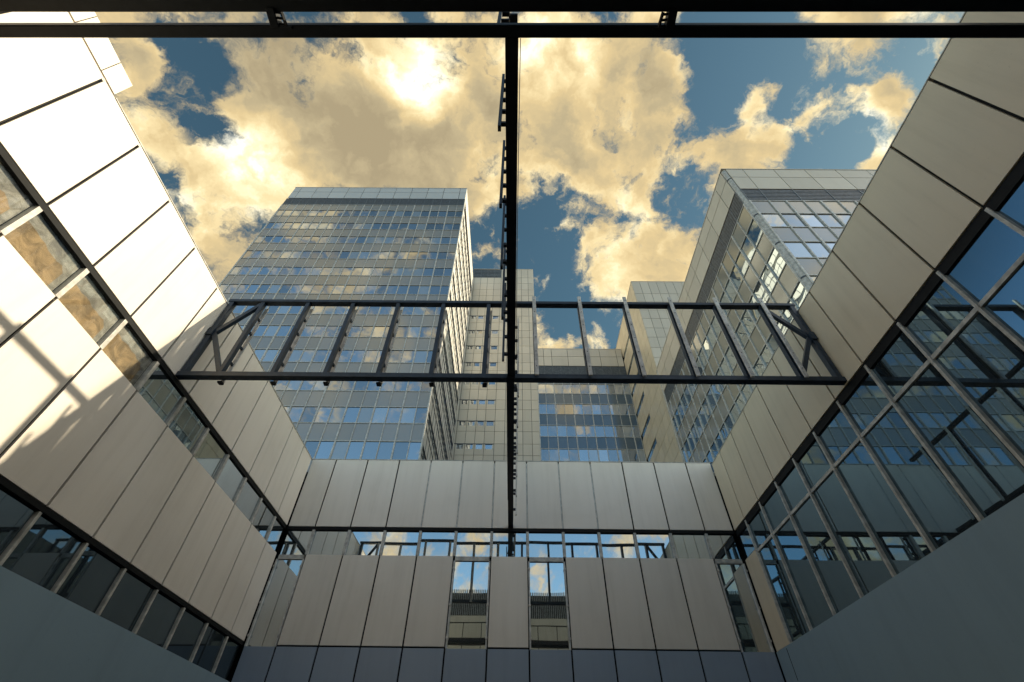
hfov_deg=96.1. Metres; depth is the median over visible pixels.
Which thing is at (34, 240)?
window
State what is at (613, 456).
window
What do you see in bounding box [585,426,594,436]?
window
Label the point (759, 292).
window
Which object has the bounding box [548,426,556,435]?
window
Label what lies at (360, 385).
window
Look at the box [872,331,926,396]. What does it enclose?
window
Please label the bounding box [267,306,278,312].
window
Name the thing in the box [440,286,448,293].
window
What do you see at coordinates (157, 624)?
window
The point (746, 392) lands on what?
window
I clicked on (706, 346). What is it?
window
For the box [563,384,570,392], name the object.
window
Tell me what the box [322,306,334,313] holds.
window
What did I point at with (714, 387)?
window
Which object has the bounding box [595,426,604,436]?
window
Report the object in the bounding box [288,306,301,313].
window
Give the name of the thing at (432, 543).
window
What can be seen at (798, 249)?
window
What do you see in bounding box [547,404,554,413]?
window
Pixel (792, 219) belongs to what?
window
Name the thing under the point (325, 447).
window
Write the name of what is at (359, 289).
window
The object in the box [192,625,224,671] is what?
window
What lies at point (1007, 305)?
window
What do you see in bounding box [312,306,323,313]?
window
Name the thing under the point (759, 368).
window
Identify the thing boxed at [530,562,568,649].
window
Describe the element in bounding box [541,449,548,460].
window
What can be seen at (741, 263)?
window
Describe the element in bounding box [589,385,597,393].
window
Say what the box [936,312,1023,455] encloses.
window
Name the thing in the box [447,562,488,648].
window
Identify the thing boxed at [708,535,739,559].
window
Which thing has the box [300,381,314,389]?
window
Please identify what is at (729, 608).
window frame
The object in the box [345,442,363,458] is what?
window
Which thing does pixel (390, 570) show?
courtyard wing
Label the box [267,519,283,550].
window
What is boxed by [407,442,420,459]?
window
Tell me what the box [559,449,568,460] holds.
window
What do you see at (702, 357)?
window
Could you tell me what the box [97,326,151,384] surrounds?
window
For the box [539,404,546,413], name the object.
window
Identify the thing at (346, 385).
window
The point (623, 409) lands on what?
window
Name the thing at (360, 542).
window
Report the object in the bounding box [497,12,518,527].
roof truss
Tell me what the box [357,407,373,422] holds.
window
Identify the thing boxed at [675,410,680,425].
window
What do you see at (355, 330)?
window
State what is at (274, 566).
window frame
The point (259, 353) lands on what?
window
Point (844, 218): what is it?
window
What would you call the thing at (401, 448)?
window
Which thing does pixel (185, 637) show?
window
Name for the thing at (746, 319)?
window
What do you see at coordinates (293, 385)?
window
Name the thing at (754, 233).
window
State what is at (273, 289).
window
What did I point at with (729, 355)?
window
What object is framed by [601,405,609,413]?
window
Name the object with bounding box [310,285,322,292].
window
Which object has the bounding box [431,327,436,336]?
window
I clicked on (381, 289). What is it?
window
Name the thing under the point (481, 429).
stair tower
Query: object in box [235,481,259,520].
window
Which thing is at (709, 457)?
window
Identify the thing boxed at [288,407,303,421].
window
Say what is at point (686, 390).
window
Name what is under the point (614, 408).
window
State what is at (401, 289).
window
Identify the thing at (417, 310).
window
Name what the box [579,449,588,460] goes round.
window
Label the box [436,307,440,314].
window
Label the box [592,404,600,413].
window
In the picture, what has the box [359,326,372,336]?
window
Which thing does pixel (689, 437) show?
window
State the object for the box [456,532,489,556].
window
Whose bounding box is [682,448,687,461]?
window
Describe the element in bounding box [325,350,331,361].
window
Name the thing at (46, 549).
window
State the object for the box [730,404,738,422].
window
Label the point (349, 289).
window
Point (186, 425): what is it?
window
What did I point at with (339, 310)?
window
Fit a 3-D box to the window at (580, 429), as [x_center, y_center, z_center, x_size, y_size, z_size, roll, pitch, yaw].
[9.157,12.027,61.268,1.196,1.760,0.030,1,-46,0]
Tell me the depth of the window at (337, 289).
53.51 m
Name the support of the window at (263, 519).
in the courtyard wing at (148, 498)
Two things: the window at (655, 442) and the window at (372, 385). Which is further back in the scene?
the window at (655, 442)
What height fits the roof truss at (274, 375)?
3.020 m
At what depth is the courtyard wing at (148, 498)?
9.09 m
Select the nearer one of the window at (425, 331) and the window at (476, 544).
the window at (476, 544)
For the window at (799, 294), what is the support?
in the office tower at (768, 235)
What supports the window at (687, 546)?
in the courtyard wing at (390, 570)
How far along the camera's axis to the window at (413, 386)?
42.84 m
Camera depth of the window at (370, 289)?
53.53 m
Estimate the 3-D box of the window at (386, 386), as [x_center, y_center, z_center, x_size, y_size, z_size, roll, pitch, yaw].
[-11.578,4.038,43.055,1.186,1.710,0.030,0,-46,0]
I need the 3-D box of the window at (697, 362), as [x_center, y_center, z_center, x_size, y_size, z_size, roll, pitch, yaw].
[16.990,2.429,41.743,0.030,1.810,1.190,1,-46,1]
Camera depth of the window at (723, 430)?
36.65 m
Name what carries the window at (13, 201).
in the courtyard wing at (148, 498)
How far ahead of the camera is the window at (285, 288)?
53.49 m
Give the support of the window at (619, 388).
in the office block
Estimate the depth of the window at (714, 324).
38.42 m
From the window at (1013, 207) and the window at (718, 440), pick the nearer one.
the window at (1013, 207)
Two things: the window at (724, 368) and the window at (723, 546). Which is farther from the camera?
the window at (724, 368)
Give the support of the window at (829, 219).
in the office tower at (768, 235)
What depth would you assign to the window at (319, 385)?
42.81 m
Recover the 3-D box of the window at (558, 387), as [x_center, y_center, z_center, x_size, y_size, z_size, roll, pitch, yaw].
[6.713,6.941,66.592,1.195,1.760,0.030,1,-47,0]
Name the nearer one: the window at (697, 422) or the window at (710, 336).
the window at (710, 336)
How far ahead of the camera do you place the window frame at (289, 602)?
14.50 m
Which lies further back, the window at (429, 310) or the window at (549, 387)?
the window at (549, 387)
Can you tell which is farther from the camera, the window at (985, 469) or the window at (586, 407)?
the window at (586, 407)
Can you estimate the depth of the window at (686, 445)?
44.39 m
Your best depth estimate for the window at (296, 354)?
45.73 m
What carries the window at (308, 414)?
in the office tower at (344, 243)
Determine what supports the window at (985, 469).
in the courtyard wing at (875, 505)
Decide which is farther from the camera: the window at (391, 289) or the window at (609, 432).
the window at (609, 432)
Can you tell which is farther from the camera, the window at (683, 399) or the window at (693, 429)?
the window at (683, 399)
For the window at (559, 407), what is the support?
in the office block
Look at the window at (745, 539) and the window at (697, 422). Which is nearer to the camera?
the window at (745, 539)
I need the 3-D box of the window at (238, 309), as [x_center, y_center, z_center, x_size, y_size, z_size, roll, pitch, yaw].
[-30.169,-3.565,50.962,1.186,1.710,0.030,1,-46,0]
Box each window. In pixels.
[0,164,31,224]
[0,487,35,554]
[2,514,82,589]
[4,214,79,290]
[53,275,119,342]
[55,545,121,612]
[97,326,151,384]
[100,570,153,631]
[136,592,180,646]
[138,366,182,422]
[166,610,204,660]
[169,401,205,452]
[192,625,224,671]
[194,432,225,478]
[215,638,238,679]
[216,457,243,500]
[219,210,461,441]
[233,306,244,312]
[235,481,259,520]
[247,560,301,646]
[252,501,273,538]
[253,325,266,335]
[254,349,265,360]
[262,349,277,360]
[263,326,278,335]
[267,285,280,292]
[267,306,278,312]
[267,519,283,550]
[274,381,287,389]
[276,326,290,335]
[277,306,289,313]
[278,285,290,292]
[280,530,311,554]
[286,381,300,389]
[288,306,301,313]
[288,350,302,360]
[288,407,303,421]
[289,285,301,292]
[299,407,317,421]
[300,285,312,292]
[300,350,314,361]
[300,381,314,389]
[301,326,314,335]
[305,441,318,458]
[308,531,347,554]
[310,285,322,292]
[311,326,325,335]
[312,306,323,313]
[312,350,327,361]
[313,381,325,389]
[314,407,331,421]
[315,441,333,458]
[321,285,333,293]
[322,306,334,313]
[324,326,337,336]
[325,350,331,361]
[327,381,341,389]
[328,407,345,421]
[330,441,348,458]
[331,285,344,293]
[334,307,345,313]
[338,350,352,361]
[340,381,354,389]
[343,285,354,293]
[343,407,359,421]
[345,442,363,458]
[345,531,382,554]
[348,326,361,336]
[350,350,364,361]
[353,285,365,293]
[354,381,367,389]
[357,307,368,313]
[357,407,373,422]
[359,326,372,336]
[361,442,378,458]
[363,350,377,361]
[364,285,376,293]
[367,381,378,390]
[368,307,379,313]
[371,326,384,336]
[371,407,387,422]
[375,285,386,293]
[375,350,381,361]
[376,442,393,458]
[379,307,390,313]
[380,382,394,390]
[382,531,418,555]
[383,326,389,336]
[385,408,401,422]
[386,285,397,293]
[388,351,401,361]
[392,442,408,458]
[394,382,407,390]
[395,327,408,336]
[397,286,407,293]
[400,408,415,422]
[401,351,414,361]
[402,307,413,314]
[407,327,419,336]
[407,382,420,390]
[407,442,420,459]
[408,286,418,293]
[413,307,424,314]
[414,351,426,362]
[414,408,426,422]
[418,286,429,293]
[419,532,454,555]
[420,327,431,336]
[421,382,430,390]
[422,224,469,459]
[425,307,435,314]
[426,351,432,362]
[429,286,439,293]
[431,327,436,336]
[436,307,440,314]
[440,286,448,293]
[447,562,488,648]
[456,444,462,448]
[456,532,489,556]
[492,532,525,556]
[529,533,562,556]
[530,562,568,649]
[538,384,544,392]
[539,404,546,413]
[540,426,547,435]
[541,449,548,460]
[545,384,553,392]
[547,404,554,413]
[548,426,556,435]
[549,449,558,460]
[554,384,562,392]
[556,404,564,413]
[557,426,566,435]
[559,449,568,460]
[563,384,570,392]
[565,404,573,413]
[565,533,599,557]
[567,426,575,435]
[569,449,578,460]
[571,384,579,392]
[574,404,582,413]
[576,426,585,436]
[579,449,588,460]
[580,384,588,393]
[582,404,591,413]
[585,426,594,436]
[588,449,598,460]
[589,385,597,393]
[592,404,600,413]
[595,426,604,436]
[597,385,606,393]
[598,450,608,460]
[600,534,636,557]
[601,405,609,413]
[604,426,613,436]
[606,385,615,393]
[608,450,618,460]
[610,405,618,413]
[614,426,623,436]
[615,385,623,393]
[618,450,628,460]
[619,405,628,414]
[623,385,629,393]
[623,426,632,436]
[628,405,634,414]
[628,450,638,461]
[632,426,639,436]
[636,534,673,557]
[637,392,643,416]
[638,450,645,461]
[642,414,649,438]
[648,439,656,461]
[672,534,710,558]
[673,418,677,432]
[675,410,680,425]
[678,402,683,418]
[681,393,687,411]
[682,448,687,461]
[684,385,690,403]
[684,440,690,458]
[687,433,694,451]
[688,384,694,395]
[691,424,698,443]
[695,416,702,435]
[696,358,702,374]
[699,348,706,367]
[699,407,706,427]
[703,338,710,357]
[703,398,710,419]
[706,451,713,471]
[707,328,715,348]
[707,389,715,410]
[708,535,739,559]
[711,316,720,336]
[711,384,720,400]
[711,442,717,458]
[715,434,722,449]
[716,369,725,390]
[717,564,771,651]
[720,292,729,313]
[720,359,730,375]
[720,424,727,440]
[725,280,736,301]
[725,347,735,370]
[725,415,732,431]
[730,266,741,288]
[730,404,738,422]
[736,252,747,275]
[736,323,747,347]
[736,394,744,411]
[739,527,754,558]
[741,237,754,261]
[741,310,754,335]
[742,385,750,401]
[747,219,761,245]
[749,295,759,321]
[749,510,770,547]
[754,282,768,302]
[754,358,764,375]
[759,538,809,641]
[760,266,775,292]
[760,346,771,365]
[762,214,787,225]
[763,489,787,530]
[767,248,784,277]
[768,335,777,352]
[775,519,832,627]
[777,316,786,333]
[779,467,807,510]
[782,214,805,225]
[783,301,792,322]
[784,242,813,256]
[791,282,807,308]
[793,497,859,613]
[798,440,830,488]
[800,214,825,226]
[805,242,829,256]
[810,214,850,280]
[813,471,892,595]
[817,214,843,226]
[819,410,857,462]
[837,442,930,573]
[843,374,888,432]
[864,407,978,548]
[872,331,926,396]
[897,364,1023,517]
[906,280,973,354]
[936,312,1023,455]
[947,217,1023,302]
[984,264,1023,341]
[997,179,1023,227]
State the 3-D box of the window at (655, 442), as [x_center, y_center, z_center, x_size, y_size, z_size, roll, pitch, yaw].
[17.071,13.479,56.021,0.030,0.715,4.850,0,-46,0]
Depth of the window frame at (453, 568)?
14.46 m
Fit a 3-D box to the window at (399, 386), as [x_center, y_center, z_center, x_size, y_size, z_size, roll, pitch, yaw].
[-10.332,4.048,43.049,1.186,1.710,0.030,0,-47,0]
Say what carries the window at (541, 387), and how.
in the office block
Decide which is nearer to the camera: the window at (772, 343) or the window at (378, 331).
the window at (772, 343)
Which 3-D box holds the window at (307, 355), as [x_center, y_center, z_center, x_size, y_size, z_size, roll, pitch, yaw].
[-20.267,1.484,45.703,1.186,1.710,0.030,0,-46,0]
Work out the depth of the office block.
63.40 m
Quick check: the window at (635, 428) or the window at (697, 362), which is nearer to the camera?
the window at (697, 362)
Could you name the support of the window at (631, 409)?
in the office block
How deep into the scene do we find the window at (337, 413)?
40.48 m
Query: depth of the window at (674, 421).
47.75 m
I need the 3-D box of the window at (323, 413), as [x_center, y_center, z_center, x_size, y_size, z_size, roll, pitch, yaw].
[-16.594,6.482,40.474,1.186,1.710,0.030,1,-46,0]
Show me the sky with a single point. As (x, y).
(625, 143)
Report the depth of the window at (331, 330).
48.29 m
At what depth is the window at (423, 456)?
52.80 m
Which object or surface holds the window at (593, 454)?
in the office block
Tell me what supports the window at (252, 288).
in the office tower at (344, 243)
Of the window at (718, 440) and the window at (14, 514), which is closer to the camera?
the window at (14, 514)
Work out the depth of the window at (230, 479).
13.08 m
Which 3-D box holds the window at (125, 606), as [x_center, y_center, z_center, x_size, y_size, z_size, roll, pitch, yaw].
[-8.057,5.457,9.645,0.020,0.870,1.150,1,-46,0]
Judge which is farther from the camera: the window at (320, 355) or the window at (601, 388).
the window at (601, 388)
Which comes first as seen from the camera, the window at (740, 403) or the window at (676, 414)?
the window at (740, 403)
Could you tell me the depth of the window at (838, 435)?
11.16 m
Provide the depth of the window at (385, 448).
37.84 m
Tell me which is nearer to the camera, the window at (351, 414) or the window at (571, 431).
the window at (351, 414)
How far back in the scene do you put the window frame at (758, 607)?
14.42 m
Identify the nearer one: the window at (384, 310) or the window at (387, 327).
the window at (387, 327)
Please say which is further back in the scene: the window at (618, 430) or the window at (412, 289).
the window at (618, 430)
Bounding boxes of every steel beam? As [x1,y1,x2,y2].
[0,0,1023,11]
[0,8,1023,37]
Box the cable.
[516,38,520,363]
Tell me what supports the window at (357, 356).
in the office tower at (344, 243)
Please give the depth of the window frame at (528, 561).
14.39 m
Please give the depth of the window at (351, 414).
40.48 m
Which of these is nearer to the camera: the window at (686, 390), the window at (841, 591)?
the window at (841, 591)
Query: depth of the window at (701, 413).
40.94 m
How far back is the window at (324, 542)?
15.94 m
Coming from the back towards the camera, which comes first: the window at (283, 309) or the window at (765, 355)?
the window at (283, 309)
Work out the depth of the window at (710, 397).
39.10 m
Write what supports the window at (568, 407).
in the office block
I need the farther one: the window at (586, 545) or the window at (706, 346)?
the window at (706, 346)
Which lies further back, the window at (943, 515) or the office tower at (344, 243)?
the office tower at (344, 243)
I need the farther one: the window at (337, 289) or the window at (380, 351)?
the window at (337, 289)
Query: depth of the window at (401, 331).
48.26 m
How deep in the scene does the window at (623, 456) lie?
58.60 m
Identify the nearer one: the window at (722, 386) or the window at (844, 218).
the window at (844, 218)
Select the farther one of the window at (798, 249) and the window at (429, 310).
the window at (429, 310)
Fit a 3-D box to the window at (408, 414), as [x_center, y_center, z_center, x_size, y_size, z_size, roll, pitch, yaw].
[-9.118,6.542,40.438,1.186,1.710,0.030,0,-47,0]
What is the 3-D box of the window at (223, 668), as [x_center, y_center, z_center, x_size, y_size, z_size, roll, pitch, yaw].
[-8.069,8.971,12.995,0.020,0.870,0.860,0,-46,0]
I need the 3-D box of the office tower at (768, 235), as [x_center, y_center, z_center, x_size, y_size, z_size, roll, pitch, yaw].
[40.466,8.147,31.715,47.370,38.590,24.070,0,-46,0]
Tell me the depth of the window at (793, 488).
12.90 m
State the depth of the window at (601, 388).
66.52 m
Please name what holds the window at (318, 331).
in the office tower at (344, 243)
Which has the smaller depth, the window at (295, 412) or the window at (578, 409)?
the window at (295, 412)
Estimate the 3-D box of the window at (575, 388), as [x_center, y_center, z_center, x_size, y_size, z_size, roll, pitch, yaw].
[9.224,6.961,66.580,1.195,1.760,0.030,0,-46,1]
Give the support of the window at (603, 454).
in the office block
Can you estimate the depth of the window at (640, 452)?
58.55 m
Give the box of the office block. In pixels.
[537,348,646,461]
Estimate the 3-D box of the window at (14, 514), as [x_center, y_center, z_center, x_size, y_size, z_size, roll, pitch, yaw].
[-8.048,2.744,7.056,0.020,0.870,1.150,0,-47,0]
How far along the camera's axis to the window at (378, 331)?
48.30 m
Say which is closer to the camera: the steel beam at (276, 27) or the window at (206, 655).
the steel beam at (276, 27)
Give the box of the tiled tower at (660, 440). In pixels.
[616,281,684,461]
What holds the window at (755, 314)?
in the office tower at (768, 235)
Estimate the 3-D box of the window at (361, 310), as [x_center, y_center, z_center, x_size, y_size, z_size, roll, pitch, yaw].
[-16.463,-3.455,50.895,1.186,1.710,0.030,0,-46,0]
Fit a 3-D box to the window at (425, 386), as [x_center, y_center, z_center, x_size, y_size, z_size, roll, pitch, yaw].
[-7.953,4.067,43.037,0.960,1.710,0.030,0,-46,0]
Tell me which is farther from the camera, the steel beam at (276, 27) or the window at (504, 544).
the window at (504, 544)
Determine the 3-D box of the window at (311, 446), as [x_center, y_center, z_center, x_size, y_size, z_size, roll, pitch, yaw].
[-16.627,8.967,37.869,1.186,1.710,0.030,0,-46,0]
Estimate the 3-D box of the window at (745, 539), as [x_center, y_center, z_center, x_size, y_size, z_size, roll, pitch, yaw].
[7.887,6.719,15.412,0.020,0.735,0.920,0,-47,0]
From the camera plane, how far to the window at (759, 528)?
14.66 m
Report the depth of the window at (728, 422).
35.82 m
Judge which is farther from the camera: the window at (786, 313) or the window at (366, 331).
the window at (366, 331)
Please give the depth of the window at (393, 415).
40.41 m
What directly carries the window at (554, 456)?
in the office block
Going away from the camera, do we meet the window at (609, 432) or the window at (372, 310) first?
the window at (372, 310)
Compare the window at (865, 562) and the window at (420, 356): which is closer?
the window at (865, 562)
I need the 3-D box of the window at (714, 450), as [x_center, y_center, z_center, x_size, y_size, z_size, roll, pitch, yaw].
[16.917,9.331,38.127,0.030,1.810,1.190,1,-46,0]
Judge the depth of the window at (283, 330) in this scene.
48.27 m
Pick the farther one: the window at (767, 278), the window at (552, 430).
the window at (552, 430)
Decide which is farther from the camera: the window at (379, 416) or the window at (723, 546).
the window at (379, 416)
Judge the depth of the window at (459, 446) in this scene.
59.51 m
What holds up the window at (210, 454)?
in the courtyard wing at (148, 498)
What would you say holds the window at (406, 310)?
in the office tower at (344, 243)
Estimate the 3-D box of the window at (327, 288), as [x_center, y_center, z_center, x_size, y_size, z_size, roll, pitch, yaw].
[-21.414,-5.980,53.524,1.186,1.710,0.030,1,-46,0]
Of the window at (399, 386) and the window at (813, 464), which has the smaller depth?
the window at (813, 464)
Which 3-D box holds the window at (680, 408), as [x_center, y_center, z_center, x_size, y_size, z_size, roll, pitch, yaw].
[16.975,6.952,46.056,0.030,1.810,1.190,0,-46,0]
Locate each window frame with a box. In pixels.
[244,559,277,645]
[274,559,304,646]
[445,561,454,648]
[485,561,489,649]
[528,561,530,648]
[563,562,570,649]
[715,563,742,652]
[742,564,773,651]
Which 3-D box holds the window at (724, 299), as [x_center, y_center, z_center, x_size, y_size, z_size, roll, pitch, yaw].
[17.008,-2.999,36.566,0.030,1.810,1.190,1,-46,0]
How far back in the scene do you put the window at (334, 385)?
42.91 m
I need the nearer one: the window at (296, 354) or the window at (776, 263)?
the window at (776, 263)
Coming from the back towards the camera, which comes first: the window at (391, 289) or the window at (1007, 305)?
the window at (391, 289)
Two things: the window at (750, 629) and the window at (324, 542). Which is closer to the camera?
the window at (750, 629)
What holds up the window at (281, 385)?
in the office tower at (344, 243)
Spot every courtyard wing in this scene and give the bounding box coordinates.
[0,12,311,681]
[226,459,785,681]
[711,12,1023,681]
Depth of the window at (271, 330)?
48.32 m
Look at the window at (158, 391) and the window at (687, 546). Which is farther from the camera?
the window at (687, 546)
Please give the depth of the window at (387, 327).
48.31 m
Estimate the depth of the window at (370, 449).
37.84 m
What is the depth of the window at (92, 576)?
8.77 m
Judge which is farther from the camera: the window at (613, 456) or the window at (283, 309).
the window at (613, 456)
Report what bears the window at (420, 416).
in the office tower at (344, 243)
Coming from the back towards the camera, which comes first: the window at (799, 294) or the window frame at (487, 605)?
the window at (799, 294)
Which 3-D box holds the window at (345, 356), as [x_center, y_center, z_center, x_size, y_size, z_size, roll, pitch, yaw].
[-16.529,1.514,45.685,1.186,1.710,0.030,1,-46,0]
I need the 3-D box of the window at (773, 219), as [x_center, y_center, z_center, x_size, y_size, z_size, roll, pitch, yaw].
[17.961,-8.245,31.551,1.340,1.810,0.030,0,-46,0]
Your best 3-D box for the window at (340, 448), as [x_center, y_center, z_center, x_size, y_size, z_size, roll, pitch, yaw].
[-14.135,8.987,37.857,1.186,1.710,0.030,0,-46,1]
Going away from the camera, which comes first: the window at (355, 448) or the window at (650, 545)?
the window at (650, 545)
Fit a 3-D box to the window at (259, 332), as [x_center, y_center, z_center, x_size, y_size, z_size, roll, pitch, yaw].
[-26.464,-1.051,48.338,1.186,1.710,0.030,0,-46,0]
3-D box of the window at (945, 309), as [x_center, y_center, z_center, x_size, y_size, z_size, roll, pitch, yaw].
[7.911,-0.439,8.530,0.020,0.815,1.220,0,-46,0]
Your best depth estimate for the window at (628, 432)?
61.25 m
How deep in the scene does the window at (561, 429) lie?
61.23 m
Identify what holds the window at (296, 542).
in the courtyard wing at (390, 570)
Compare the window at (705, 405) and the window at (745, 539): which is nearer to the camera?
the window at (745, 539)
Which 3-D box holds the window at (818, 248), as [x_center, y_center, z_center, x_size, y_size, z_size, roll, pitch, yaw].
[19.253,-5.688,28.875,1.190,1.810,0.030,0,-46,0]
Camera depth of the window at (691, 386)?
43.28 m
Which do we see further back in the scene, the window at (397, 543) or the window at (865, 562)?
the window at (397, 543)
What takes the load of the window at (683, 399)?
in the office tower at (768, 235)
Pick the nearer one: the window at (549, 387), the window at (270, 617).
the window at (270, 617)
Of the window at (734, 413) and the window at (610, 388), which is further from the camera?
the window at (610, 388)
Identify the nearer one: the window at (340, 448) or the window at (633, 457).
the window at (340, 448)
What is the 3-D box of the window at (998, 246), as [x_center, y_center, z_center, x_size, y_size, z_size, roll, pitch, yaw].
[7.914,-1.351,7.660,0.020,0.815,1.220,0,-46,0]
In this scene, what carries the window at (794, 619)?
in the courtyard wing at (875, 505)
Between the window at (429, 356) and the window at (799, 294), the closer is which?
the window at (799, 294)
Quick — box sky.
[75,12,963,348]
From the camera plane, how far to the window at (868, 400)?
10.28 m
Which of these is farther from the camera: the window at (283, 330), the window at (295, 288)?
the window at (295, 288)
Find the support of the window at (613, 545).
in the courtyard wing at (390, 570)
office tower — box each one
[218,187,472,471]
[656,168,875,475]
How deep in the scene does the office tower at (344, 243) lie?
53.35 m
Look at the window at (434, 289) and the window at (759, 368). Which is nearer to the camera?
the window at (759, 368)
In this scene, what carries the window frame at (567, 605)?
in the courtyard wing at (390, 570)
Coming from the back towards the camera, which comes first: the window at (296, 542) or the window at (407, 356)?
the window at (407, 356)
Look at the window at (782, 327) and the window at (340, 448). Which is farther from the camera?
the window at (340, 448)
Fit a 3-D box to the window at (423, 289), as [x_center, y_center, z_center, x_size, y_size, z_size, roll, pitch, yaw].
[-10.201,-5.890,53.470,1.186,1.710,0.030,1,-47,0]
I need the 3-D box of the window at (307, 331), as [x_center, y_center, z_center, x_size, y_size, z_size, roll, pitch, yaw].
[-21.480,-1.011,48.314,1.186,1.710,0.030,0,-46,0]
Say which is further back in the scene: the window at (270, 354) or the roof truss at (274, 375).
the window at (270, 354)
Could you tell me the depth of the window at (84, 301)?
8.75 m
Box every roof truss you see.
[175,296,846,386]
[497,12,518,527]
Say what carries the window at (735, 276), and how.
in the office tower at (768, 235)
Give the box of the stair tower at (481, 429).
[452,269,540,460]
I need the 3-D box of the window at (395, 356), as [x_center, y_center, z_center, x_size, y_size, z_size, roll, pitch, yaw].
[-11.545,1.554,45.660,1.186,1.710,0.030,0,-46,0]
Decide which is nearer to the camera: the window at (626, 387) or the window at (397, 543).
the window at (397, 543)
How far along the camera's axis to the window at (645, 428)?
58.93 m
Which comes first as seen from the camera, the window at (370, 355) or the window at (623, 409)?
the window at (370, 355)
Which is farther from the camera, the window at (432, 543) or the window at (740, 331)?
the window at (740, 331)
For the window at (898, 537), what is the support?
in the courtyard wing at (875, 505)
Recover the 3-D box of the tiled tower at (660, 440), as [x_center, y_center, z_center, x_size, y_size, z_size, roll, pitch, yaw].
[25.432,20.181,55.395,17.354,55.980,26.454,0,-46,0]
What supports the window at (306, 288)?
in the office tower at (344, 243)
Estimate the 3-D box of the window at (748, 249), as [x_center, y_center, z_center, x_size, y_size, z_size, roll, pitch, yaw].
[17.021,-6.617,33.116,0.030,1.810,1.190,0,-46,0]
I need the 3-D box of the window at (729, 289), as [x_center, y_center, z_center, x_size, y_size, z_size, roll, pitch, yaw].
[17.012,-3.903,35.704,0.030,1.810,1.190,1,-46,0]
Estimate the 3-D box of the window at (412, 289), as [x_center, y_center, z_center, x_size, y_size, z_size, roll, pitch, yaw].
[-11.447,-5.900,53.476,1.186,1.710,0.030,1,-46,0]
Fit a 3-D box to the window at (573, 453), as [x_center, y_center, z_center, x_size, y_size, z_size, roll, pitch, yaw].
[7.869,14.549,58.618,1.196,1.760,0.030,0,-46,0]
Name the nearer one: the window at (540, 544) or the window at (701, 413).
the window at (540, 544)
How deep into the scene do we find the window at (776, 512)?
13.77 m
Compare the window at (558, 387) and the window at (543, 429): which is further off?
the window at (558, 387)
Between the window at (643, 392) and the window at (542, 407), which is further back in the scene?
the window at (542, 407)
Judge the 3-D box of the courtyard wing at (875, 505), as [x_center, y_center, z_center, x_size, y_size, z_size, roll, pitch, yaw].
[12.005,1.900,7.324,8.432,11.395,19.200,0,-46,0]
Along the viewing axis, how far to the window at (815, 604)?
12.43 m
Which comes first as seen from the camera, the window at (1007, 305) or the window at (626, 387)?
the window at (1007, 305)
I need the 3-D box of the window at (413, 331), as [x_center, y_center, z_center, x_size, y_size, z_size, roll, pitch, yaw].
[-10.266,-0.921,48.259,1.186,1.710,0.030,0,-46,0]
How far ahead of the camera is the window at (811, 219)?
31.55 m
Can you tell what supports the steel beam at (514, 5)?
attached to the courtyard wing at (148, 498)
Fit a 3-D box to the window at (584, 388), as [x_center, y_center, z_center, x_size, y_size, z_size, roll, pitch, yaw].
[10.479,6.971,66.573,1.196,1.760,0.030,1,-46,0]

